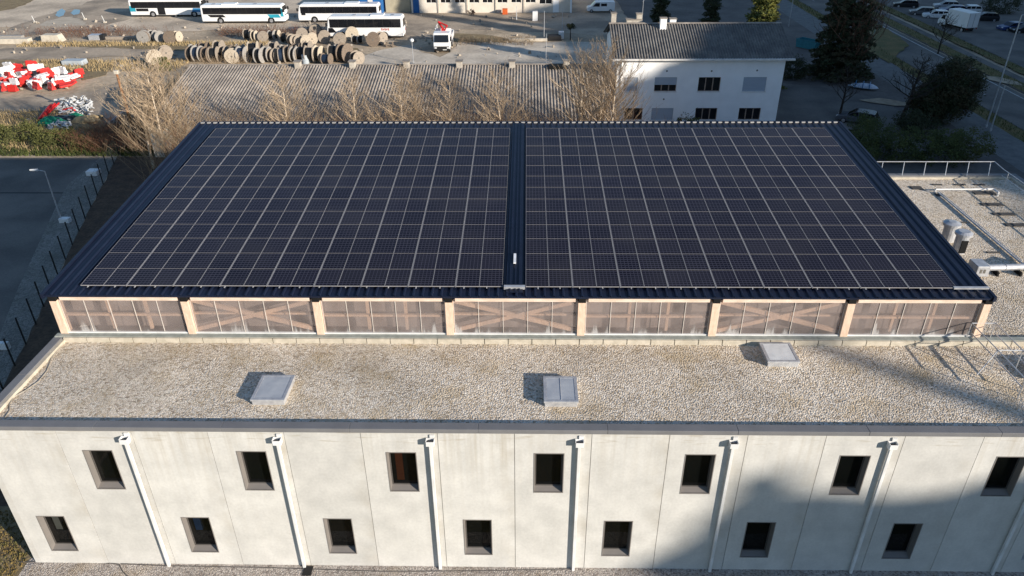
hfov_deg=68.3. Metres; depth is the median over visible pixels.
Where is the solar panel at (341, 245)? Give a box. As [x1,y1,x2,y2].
[328,238,354,252]
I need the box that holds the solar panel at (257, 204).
[244,199,270,210]
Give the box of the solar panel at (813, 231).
[800,225,828,238]
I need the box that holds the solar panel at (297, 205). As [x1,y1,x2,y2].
[285,199,309,210]
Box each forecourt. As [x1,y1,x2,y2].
[616,0,1023,178]
[775,83,946,144]
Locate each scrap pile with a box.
[47,119,71,129]
[54,95,93,114]
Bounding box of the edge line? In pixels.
[883,26,1023,98]
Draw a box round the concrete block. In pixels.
[40,33,65,41]
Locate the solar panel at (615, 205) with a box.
[605,199,626,211]
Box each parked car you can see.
[836,108,879,122]
[893,0,918,7]
[909,6,934,14]
[922,9,947,17]
[933,0,958,8]
[939,4,965,10]
[964,4,982,11]
[980,11,999,20]
[996,21,1022,30]
[1009,23,1023,32]
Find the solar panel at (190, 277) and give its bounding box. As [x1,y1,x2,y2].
[174,269,206,285]
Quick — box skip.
[796,37,821,48]
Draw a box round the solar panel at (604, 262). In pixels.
[592,254,616,269]
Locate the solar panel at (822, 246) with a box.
[808,239,837,253]
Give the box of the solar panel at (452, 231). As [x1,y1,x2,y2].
[441,225,463,238]
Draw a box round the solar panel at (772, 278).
[757,270,787,287]
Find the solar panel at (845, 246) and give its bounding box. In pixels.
[830,239,860,253]
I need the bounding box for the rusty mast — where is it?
[113,70,133,132]
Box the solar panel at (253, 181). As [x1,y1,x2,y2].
[241,176,265,186]
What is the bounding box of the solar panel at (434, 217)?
[423,211,445,224]
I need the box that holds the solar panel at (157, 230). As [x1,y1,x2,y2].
[142,224,172,237]
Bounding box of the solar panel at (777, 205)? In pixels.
[764,199,790,211]
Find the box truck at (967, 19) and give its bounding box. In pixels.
[937,8,980,31]
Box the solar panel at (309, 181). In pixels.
[298,176,321,186]
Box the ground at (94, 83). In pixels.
[0,1,1023,348]
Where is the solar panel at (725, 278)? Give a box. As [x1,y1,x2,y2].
[711,270,739,287]
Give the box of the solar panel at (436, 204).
[426,199,447,210]
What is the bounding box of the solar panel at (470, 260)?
[458,253,481,268]
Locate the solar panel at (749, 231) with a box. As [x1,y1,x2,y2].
[736,225,763,238]
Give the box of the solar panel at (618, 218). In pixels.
[607,212,629,224]
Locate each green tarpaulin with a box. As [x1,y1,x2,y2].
[38,116,67,126]
[68,112,82,116]
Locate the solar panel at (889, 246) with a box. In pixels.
[874,239,906,253]
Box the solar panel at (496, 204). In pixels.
[486,199,506,210]
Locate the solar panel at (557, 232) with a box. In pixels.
[546,225,567,238]
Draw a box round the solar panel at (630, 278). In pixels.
[618,270,643,286]
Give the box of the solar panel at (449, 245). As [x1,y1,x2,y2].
[438,238,461,252]
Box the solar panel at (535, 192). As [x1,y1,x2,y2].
[526,187,544,198]
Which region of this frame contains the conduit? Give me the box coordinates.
[937,191,1022,263]
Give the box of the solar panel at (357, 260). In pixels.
[344,253,370,268]
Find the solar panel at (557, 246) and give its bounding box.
[547,239,568,253]
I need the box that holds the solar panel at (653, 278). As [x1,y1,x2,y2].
[641,270,667,287]
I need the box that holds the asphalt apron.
[365,0,626,38]
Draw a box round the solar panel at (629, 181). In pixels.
[619,176,640,186]
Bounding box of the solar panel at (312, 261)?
[298,253,326,268]
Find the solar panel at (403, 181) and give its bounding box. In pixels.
[393,176,414,186]
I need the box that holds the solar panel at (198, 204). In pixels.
[185,199,211,210]
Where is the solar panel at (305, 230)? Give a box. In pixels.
[291,224,317,237]
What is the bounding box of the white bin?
[559,31,563,38]
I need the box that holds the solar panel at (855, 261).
[840,254,871,269]
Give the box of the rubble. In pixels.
[1,14,576,124]
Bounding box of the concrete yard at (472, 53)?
[348,42,606,63]
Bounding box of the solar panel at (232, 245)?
[218,238,247,252]
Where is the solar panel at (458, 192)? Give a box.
[448,187,468,198]
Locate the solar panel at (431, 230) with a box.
[420,224,442,238]
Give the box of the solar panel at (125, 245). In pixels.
[108,238,140,252]
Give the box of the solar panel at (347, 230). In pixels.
[334,224,359,237]
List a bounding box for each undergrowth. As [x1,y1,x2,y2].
[4,23,173,38]
[50,108,155,153]
[82,87,659,179]
[108,50,251,124]
[122,99,652,163]
[211,23,326,36]
[265,101,697,120]
[457,34,534,44]
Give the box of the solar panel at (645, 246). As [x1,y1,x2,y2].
[634,239,658,253]
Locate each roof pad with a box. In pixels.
[909,186,923,189]
[972,191,996,194]
[980,203,1003,205]
[992,212,1015,215]
[1004,223,1023,226]
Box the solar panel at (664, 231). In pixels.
[652,225,676,238]
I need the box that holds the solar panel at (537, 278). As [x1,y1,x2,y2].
[526,269,548,286]
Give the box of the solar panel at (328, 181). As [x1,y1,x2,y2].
[317,176,339,186]
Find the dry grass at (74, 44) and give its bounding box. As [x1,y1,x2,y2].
[0,39,267,151]
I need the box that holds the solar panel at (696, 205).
[685,199,708,211]
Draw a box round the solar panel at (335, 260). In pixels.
[321,253,348,268]
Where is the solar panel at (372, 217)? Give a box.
[360,211,383,223]
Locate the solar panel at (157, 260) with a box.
[141,253,172,268]
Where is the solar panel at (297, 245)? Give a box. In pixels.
[284,238,311,252]
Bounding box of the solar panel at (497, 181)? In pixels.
[489,176,507,186]
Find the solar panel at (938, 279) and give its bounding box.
[920,270,954,287]
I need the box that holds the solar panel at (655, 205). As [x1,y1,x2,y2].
[645,199,667,211]
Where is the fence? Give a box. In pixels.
[0,136,118,389]
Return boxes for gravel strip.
[18,558,1023,575]
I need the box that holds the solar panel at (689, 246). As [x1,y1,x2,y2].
[677,239,703,253]
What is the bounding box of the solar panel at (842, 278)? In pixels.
[826,270,859,287]
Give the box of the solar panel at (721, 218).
[710,212,734,224]
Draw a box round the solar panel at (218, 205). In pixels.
[204,199,231,210]
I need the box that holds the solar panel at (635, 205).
[625,199,646,211]
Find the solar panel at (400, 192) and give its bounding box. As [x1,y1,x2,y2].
[389,187,411,198]
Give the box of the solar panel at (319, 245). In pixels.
[306,238,332,252]
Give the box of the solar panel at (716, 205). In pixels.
[704,199,728,211]
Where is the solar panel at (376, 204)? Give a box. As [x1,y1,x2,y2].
[365,199,387,211]
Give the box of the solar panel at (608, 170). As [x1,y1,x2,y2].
[599,165,618,175]
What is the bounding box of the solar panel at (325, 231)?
[312,224,338,237]
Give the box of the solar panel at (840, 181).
[828,176,853,186]
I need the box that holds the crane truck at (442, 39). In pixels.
[431,21,453,51]
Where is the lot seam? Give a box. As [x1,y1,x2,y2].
[0,192,62,192]
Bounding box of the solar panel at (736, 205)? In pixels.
[724,199,749,211]
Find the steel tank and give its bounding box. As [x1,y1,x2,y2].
[88,34,99,39]
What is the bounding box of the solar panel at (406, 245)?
[394,238,418,252]
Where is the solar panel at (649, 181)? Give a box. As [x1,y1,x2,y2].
[639,176,659,186]
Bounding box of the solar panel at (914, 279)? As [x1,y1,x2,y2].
[897,270,932,287]
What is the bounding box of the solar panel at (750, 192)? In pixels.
[738,187,762,198]
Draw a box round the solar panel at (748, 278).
[733,270,763,287]
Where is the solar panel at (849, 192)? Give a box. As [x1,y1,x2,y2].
[836,187,863,198]
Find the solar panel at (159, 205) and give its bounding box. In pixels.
[145,199,172,210]
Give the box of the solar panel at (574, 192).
[564,187,584,198]
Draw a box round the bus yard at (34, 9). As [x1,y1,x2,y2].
[0,0,395,31]
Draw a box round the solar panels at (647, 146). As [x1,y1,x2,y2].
[175,128,863,175]
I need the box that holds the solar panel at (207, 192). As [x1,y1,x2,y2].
[194,187,220,198]
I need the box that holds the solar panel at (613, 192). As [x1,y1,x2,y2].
[603,187,623,198]
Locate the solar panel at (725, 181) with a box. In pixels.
[714,176,737,186]
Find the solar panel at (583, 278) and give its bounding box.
[572,270,596,286]
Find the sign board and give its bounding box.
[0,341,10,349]
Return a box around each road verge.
[788,0,1023,141]
[849,2,1023,90]
[870,1,1023,73]
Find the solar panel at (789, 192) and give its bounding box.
[777,187,802,198]
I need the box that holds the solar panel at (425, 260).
[413,253,437,268]
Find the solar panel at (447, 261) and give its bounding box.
[435,253,459,268]
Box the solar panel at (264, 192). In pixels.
[252,187,277,198]
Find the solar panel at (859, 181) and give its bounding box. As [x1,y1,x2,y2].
[846,176,872,186]
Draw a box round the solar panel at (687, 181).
[676,176,698,186]
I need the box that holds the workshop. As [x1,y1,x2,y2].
[411,0,571,12]
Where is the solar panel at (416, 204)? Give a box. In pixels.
[405,199,427,210]
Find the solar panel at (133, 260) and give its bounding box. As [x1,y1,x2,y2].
[118,253,150,267]
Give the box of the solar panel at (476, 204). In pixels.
[466,199,486,210]
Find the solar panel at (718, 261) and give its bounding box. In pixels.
[705,254,732,269]
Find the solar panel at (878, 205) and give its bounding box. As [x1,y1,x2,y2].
[864,199,893,211]
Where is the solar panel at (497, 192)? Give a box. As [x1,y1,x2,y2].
[487,187,506,198]
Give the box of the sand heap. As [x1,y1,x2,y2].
[71,115,103,123]
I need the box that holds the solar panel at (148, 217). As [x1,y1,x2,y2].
[134,211,163,223]
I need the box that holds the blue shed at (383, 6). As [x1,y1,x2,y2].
[359,0,385,12]
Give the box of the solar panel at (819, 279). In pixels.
[804,270,835,287]
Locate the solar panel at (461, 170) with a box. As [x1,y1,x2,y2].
[452,165,471,175]
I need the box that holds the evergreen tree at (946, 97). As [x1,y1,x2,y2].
[904,55,989,125]
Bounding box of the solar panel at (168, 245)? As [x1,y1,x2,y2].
[152,238,183,252]
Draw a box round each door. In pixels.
[413,0,419,12]
[553,0,558,11]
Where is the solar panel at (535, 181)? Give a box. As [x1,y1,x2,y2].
[526,176,544,186]
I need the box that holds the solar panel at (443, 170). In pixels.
[434,165,453,175]
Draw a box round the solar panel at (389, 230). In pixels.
[377,224,400,237]
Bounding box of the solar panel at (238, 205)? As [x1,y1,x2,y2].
[225,199,251,210]
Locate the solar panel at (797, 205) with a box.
[784,199,810,211]
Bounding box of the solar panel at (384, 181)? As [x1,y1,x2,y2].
[374,176,395,186]
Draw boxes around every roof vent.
[942,219,961,242]
[952,228,973,254]
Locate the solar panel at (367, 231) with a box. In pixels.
[355,224,379,237]
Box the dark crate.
[99,33,106,39]
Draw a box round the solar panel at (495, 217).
[485,211,505,224]
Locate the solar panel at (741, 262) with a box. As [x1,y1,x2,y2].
[727,254,755,269]
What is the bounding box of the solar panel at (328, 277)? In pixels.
[314,269,342,286]
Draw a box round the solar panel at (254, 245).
[240,238,268,252]
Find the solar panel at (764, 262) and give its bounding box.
[750,254,778,269]
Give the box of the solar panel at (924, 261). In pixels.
[907,254,942,270]
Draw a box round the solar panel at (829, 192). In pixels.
[816,187,842,198]
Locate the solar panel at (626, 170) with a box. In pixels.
[617,165,637,175]
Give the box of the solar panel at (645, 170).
[636,165,656,175]
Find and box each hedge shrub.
[847,110,887,147]
[851,120,887,160]
[876,123,918,163]
[896,126,949,166]
[922,128,973,167]
[947,126,998,166]
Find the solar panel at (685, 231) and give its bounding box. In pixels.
[673,225,697,238]
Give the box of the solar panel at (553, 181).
[544,176,563,186]
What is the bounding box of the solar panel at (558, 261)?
[548,254,570,269]
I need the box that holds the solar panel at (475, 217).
[465,211,485,224]
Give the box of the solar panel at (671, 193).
[661,187,683,198]
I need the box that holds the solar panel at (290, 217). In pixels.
[277,211,303,223]
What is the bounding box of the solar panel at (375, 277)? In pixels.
[362,269,388,286]
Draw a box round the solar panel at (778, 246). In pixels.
[764,239,792,253]
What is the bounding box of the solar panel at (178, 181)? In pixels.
[166,176,191,186]
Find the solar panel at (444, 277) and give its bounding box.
[432,269,456,286]
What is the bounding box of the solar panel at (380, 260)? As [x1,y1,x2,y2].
[367,253,392,268]
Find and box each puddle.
[55,9,64,16]
[71,9,79,14]
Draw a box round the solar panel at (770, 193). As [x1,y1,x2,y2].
[758,187,783,198]
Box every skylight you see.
[250,375,294,404]
[543,376,578,406]
[759,342,799,366]
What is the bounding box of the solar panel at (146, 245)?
[130,238,161,252]
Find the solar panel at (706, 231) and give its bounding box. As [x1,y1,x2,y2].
[694,225,719,238]
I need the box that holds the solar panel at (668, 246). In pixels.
[656,239,681,253]
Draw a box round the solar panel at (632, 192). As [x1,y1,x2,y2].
[622,187,643,198]
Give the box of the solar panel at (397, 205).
[386,199,407,210]
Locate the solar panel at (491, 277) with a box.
[479,269,502,286]
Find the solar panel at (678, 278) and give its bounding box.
[664,270,691,287]
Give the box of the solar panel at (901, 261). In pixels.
[885,254,918,269]
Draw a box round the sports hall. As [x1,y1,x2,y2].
[0,121,1023,574]
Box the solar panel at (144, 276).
[127,268,160,285]
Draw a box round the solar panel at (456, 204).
[446,199,466,210]
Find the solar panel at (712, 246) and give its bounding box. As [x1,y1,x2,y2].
[699,239,725,253]
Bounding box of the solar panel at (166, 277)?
[150,269,183,285]
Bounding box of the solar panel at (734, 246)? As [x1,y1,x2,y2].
[721,239,747,253]
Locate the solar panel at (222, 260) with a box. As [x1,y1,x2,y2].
[207,253,238,268]
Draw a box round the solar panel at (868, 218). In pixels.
[854,212,883,224]
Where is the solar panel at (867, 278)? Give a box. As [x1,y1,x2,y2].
[850,270,884,287]
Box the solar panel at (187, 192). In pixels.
[174,187,201,198]
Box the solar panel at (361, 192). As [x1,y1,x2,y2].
[350,187,373,198]
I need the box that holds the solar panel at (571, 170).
[563,165,581,175]
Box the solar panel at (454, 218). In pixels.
[443,211,464,224]
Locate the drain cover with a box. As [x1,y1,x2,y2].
[302,566,313,575]
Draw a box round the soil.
[0,156,163,505]
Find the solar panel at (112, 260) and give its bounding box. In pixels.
[95,253,128,267]
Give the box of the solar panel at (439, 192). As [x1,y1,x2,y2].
[429,187,449,198]
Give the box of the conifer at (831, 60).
[805,0,883,82]
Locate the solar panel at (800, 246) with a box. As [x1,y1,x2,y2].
[786,239,815,253]
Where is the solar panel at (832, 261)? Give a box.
[817,254,848,269]
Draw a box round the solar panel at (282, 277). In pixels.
[267,269,297,285]
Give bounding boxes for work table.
[384,40,393,46]
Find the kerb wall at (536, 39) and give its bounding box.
[509,38,546,41]
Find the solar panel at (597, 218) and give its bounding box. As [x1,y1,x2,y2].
[587,211,608,224]
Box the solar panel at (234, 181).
[222,176,246,186]
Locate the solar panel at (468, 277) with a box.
[456,269,480,286]
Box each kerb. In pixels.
[800,1,1023,130]
[876,18,1023,93]
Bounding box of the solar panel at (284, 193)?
[272,187,296,198]
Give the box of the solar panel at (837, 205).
[824,199,852,211]
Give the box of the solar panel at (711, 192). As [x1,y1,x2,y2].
[699,187,722,198]
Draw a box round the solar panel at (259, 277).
[243,269,274,285]
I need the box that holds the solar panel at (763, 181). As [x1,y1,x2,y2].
[752,176,775,186]
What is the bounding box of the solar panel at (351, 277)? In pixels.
[338,269,365,286]
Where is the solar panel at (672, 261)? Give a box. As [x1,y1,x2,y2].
[660,254,686,269]
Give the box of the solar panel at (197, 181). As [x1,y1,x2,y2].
[184,176,210,186]
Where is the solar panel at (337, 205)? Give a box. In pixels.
[325,199,348,210]
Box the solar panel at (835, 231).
[821,225,850,238]
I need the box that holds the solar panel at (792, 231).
[779,225,806,238]
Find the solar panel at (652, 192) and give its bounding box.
[642,187,663,198]
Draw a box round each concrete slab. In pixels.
[0,35,23,36]
[0,37,32,43]
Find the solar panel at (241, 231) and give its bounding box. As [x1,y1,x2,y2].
[227,224,255,237]
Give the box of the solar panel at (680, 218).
[669,212,692,224]
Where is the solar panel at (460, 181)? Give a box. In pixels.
[450,176,469,186]
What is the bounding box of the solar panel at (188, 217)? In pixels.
[175,211,203,223]
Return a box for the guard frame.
[966,323,1023,398]
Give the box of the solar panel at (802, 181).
[790,176,814,186]
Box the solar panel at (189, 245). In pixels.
[174,238,204,252]
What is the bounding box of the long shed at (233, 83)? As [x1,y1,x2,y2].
[148,59,617,156]
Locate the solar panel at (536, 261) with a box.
[526,254,547,269]
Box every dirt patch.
[862,98,905,105]
[984,76,1021,84]
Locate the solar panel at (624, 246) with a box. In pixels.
[612,239,636,253]
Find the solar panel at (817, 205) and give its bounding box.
[804,199,831,211]
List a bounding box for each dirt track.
[0,47,184,59]
[0,82,146,120]
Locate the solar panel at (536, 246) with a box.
[526,239,546,253]
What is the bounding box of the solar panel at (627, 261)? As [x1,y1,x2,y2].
[615,254,639,269]
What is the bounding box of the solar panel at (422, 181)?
[412,176,432,186]
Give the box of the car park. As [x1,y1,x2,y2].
[879,0,1023,66]
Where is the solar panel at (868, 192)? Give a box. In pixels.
[855,187,882,198]
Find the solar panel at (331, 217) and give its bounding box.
[319,211,343,223]
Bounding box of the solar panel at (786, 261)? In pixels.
[772,254,801,269]
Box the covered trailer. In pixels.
[548,34,561,40]
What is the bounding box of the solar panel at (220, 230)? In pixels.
[206,224,235,237]
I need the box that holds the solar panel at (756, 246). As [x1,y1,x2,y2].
[743,239,770,253]
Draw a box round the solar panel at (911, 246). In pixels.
[896,239,928,253]
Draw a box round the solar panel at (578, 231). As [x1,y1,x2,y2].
[568,225,589,238]
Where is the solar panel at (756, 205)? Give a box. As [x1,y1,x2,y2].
[744,199,769,211]
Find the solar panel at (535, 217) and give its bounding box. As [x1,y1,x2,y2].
[526,211,545,224]
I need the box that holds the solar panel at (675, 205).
[664,199,687,211]
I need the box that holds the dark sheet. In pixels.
[54,115,75,120]
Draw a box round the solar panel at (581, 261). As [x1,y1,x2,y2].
[570,254,593,269]
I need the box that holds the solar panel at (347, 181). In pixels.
[336,176,358,186]
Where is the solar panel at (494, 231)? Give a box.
[484,225,504,238]
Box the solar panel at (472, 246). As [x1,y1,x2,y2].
[461,239,483,252]
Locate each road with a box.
[0,0,131,35]
[799,0,1023,128]
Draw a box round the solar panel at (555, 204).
[545,199,565,210]
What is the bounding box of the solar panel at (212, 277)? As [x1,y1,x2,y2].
[197,269,228,285]
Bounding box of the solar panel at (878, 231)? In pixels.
[864,225,894,238]
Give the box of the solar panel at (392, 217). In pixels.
[381,211,404,224]
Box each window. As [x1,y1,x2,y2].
[36,516,78,550]
[82,450,125,489]
[180,517,218,552]
[236,451,274,490]
[323,518,356,553]
[386,452,419,491]
[426,0,435,2]
[440,0,449,2]
[455,0,464,2]
[463,519,492,554]
[469,0,478,2]
[482,0,491,2]
[497,0,506,2]
[511,0,520,2]
[525,0,535,2]
[533,453,564,492]
[539,0,551,3]
[601,521,632,555]
[624,77,637,90]
[624,108,642,120]
[650,108,672,120]
[654,77,676,90]
[680,454,715,493]
[695,108,716,120]
[697,77,720,91]
[737,108,760,120]
[740,522,775,557]
[741,77,766,91]
[829,455,870,494]
[881,523,922,558]
[980,456,1023,496]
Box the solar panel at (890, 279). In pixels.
[873,270,908,287]
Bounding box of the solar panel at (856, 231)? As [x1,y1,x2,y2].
[842,225,872,238]
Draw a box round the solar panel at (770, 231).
[757,225,784,238]
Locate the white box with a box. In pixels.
[85,168,101,175]
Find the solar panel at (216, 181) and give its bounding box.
[203,176,228,186]
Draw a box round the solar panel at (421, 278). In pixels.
[409,269,434,286]
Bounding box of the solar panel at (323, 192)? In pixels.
[311,187,334,198]
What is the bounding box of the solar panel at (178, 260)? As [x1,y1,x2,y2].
[162,253,194,268]
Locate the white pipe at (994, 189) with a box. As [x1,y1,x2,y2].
[934,188,998,195]
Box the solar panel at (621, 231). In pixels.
[610,225,632,238]
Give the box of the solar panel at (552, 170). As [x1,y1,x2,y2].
[544,165,562,175]
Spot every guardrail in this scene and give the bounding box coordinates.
[877,161,994,174]
[995,162,1023,200]
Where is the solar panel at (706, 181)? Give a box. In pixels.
[695,176,717,186]
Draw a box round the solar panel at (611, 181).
[601,176,621,186]
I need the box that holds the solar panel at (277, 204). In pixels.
[265,199,290,210]
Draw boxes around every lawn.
[0,506,33,575]
[860,19,908,62]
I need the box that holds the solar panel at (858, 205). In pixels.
[845,199,873,211]
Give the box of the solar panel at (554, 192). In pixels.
[545,187,564,198]
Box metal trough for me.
[61,58,87,64]
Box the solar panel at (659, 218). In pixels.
[648,212,671,224]
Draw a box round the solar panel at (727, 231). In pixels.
[715,225,741,238]
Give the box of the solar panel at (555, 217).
[546,211,566,224]
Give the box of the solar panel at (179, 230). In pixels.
[164,224,193,237]
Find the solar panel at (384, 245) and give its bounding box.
[372,238,397,253]
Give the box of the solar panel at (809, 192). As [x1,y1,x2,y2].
[797,187,823,198]
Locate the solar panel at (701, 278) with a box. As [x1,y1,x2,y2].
[687,270,715,287]
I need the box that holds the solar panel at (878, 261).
[862,254,894,269]
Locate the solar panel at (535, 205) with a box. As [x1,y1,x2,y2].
[526,199,545,210]
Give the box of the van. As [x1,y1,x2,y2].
[586,0,614,12]
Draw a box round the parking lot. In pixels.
[0,158,98,331]
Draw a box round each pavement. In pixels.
[775,0,1023,172]
[856,0,1023,82]
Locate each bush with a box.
[0,117,44,147]
[28,125,76,150]
[66,134,97,153]
[150,56,171,71]
[677,112,699,120]
[783,54,811,80]
[889,108,943,138]
[981,0,1022,14]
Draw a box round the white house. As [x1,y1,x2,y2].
[603,0,795,120]
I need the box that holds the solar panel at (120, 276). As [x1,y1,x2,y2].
[103,268,138,285]
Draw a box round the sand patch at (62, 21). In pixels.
[40,16,85,26]
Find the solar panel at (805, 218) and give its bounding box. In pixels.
[792,212,819,224]
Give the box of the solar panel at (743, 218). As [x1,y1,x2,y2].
[730,212,756,224]
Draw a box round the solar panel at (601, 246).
[590,239,613,253]
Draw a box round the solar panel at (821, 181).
[808,176,833,186]
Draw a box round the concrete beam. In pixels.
[105,36,136,39]
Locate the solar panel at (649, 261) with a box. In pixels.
[637,254,662,269]
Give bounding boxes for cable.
[5,342,64,417]
[19,561,127,575]
[121,563,575,571]
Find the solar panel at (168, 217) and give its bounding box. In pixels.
[154,211,182,223]
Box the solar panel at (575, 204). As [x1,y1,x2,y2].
[566,199,585,210]
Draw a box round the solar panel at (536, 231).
[526,225,546,238]
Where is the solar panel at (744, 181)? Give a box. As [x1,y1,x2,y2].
[733,176,756,186]
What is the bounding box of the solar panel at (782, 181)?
[770,176,794,186]
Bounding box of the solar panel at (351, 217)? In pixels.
[340,211,364,223]
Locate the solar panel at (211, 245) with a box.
[196,238,226,252]
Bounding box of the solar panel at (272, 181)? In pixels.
[260,176,283,186]
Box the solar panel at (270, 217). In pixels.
[257,211,283,223]
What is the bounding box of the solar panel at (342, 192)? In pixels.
[330,187,353,198]
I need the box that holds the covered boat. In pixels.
[851,80,878,88]
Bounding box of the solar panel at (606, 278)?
[594,270,619,286]
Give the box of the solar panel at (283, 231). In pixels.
[270,224,296,237]
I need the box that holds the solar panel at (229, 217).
[216,211,243,223]
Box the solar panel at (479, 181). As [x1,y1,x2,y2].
[470,176,488,186]
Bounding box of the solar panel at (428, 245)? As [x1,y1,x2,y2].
[416,238,439,252]
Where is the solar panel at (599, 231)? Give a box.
[588,225,610,238]
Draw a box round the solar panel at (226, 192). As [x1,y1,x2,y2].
[213,187,239,198]
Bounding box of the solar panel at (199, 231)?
[185,224,214,237]
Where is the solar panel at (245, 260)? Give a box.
[230,253,260,268]
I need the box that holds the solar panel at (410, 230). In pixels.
[398,224,421,237]
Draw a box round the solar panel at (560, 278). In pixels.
[548,270,571,286]
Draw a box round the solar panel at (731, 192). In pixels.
[719,187,743,198]
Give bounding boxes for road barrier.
[0,65,12,71]
[1,82,6,91]
[2,62,14,68]
[3,75,13,81]
[7,84,18,91]
[9,78,18,84]
[14,65,23,69]
[15,70,26,75]
[19,76,28,84]
[25,60,36,66]
[27,64,40,70]
[28,80,42,87]
[32,81,41,89]
[34,76,46,83]
[36,67,49,73]
[36,72,49,77]
[40,69,51,73]
[45,71,54,79]
[47,82,55,89]
[50,66,59,73]
[54,79,64,87]
[58,74,69,79]
[58,81,72,87]
[59,66,67,73]
[68,73,79,79]
[74,68,84,74]
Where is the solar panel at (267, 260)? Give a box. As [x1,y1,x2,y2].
[253,253,282,268]
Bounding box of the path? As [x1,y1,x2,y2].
[0,157,116,392]
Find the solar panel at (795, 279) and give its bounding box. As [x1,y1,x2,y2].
[780,270,811,287]
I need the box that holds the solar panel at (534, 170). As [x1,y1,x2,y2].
[526,165,543,175]
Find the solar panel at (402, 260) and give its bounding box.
[389,253,414,268]
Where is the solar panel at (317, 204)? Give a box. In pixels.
[305,199,329,210]
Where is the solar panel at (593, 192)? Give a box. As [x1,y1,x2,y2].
[583,187,603,198]
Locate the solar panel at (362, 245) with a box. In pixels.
[350,238,375,252]
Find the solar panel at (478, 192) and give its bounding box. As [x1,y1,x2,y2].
[468,187,487,198]
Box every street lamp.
[29,169,71,222]
[985,14,1023,127]
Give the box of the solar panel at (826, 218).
[813,212,840,224]
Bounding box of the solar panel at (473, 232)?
[463,225,484,238]
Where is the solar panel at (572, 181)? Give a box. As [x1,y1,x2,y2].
[563,176,582,186]
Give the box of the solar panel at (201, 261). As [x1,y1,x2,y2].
[185,253,216,268]
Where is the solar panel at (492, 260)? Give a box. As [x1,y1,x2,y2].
[481,253,503,268]
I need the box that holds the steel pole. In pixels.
[989,86,1004,130]
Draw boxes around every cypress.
[649,0,671,21]
[698,0,722,21]
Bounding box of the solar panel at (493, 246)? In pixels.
[482,239,504,253]
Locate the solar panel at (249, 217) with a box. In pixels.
[236,211,263,223]
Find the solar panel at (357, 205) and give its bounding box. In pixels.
[345,199,368,210]
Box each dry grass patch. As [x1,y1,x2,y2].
[0,0,31,10]
[0,59,113,79]
[0,114,151,153]
[79,41,358,53]
[453,33,509,42]
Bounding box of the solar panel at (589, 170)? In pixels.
[580,165,599,175]
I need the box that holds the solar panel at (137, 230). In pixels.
[121,224,152,237]
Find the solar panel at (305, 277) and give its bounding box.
[290,269,319,285]
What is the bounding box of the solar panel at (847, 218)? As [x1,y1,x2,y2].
[833,212,861,224]
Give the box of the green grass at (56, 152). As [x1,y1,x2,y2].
[0,145,154,156]
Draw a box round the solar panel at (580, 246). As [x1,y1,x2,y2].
[569,239,591,253]
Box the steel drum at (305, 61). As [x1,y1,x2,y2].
[301,54,308,63]
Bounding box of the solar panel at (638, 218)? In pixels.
[628,212,650,224]
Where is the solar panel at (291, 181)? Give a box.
[279,176,302,186]
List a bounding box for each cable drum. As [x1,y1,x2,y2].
[136,30,150,42]
[146,49,161,65]
[148,30,155,40]
[154,31,163,41]
[158,45,172,59]
[163,31,175,43]
[173,31,182,41]
[184,47,195,61]
[190,45,202,61]
[198,42,210,47]
[200,46,212,61]
[207,46,219,61]
[212,40,224,47]
[218,45,228,59]
[224,48,238,63]
[234,46,249,62]
[242,28,251,39]
[247,41,258,59]
[250,30,257,40]
[252,47,265,62]
[257,31,267,41]
[261,46,270,61]
[266,48,275,62]
[267,30,275,39]
[267,41,278,47]
[272,48,279,61]
[275,30,280,38]
[277,47,285,62]
[280,32,289,41]
[284,45,290,61]
[286,34,295,44]
[288,46,297,61]
[293,34,300,44]
[295,45,304,59]
[296,27,307,35]
[300,35,310,41]
[301,40,312,46]
[303,45,314,62]
[308,32,317,43]
[309,23,321,35]
[312,45,325,61]
[318,30,330,43]
[320,53,332,63]
[327,44,338,61]
[333,32,345,44]
[335,43,352,62]
[345,26,357,40]
[349,50,364,63]
[351,35,359,43]
[357,34,365,43]
[366,32,379,46]
[377,31,387,44]
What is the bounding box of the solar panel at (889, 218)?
[875,212,904,224]
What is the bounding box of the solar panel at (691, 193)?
[680,187,703,198]
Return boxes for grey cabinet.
[532,11,537,20]
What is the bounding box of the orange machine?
[502,8,507,14]
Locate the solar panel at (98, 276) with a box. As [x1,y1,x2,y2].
[81,268,116,285]
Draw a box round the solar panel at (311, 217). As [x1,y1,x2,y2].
[299,211,323,223]
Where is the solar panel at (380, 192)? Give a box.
[369,187,391,198]
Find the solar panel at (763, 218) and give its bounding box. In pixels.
[751,212,776,224]
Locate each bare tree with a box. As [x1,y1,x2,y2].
[93,66,169,168]
[106,43,212,157]
[114,54,203,144]
[246,65,326,120]
[311,68,387,120]
[362,60,437,120]
[384,60,461,120]
[417,67,479,120]
[463,58,538,120]
[545,37,615,120]
[569,33,649,120]
[571,47,650,120]
[812,0,891,77]
[827,63,868,113]
[862,0,897,61]
[881,50,944,124]
[931,12,961,53]
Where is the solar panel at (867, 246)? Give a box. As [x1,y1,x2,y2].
[852,239,883,253]
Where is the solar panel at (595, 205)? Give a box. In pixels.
[585,199,605,211]
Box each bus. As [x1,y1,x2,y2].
[128,0,208,16]
[200,2,288,23]
[296,1,380,22]
[325,13,405,36]
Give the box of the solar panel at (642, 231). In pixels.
[630,225,654,238]
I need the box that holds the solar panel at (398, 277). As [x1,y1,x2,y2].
[385,269,411,286]
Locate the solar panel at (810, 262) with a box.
[795,254,825,270]
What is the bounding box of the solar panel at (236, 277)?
[220,269,251,285]

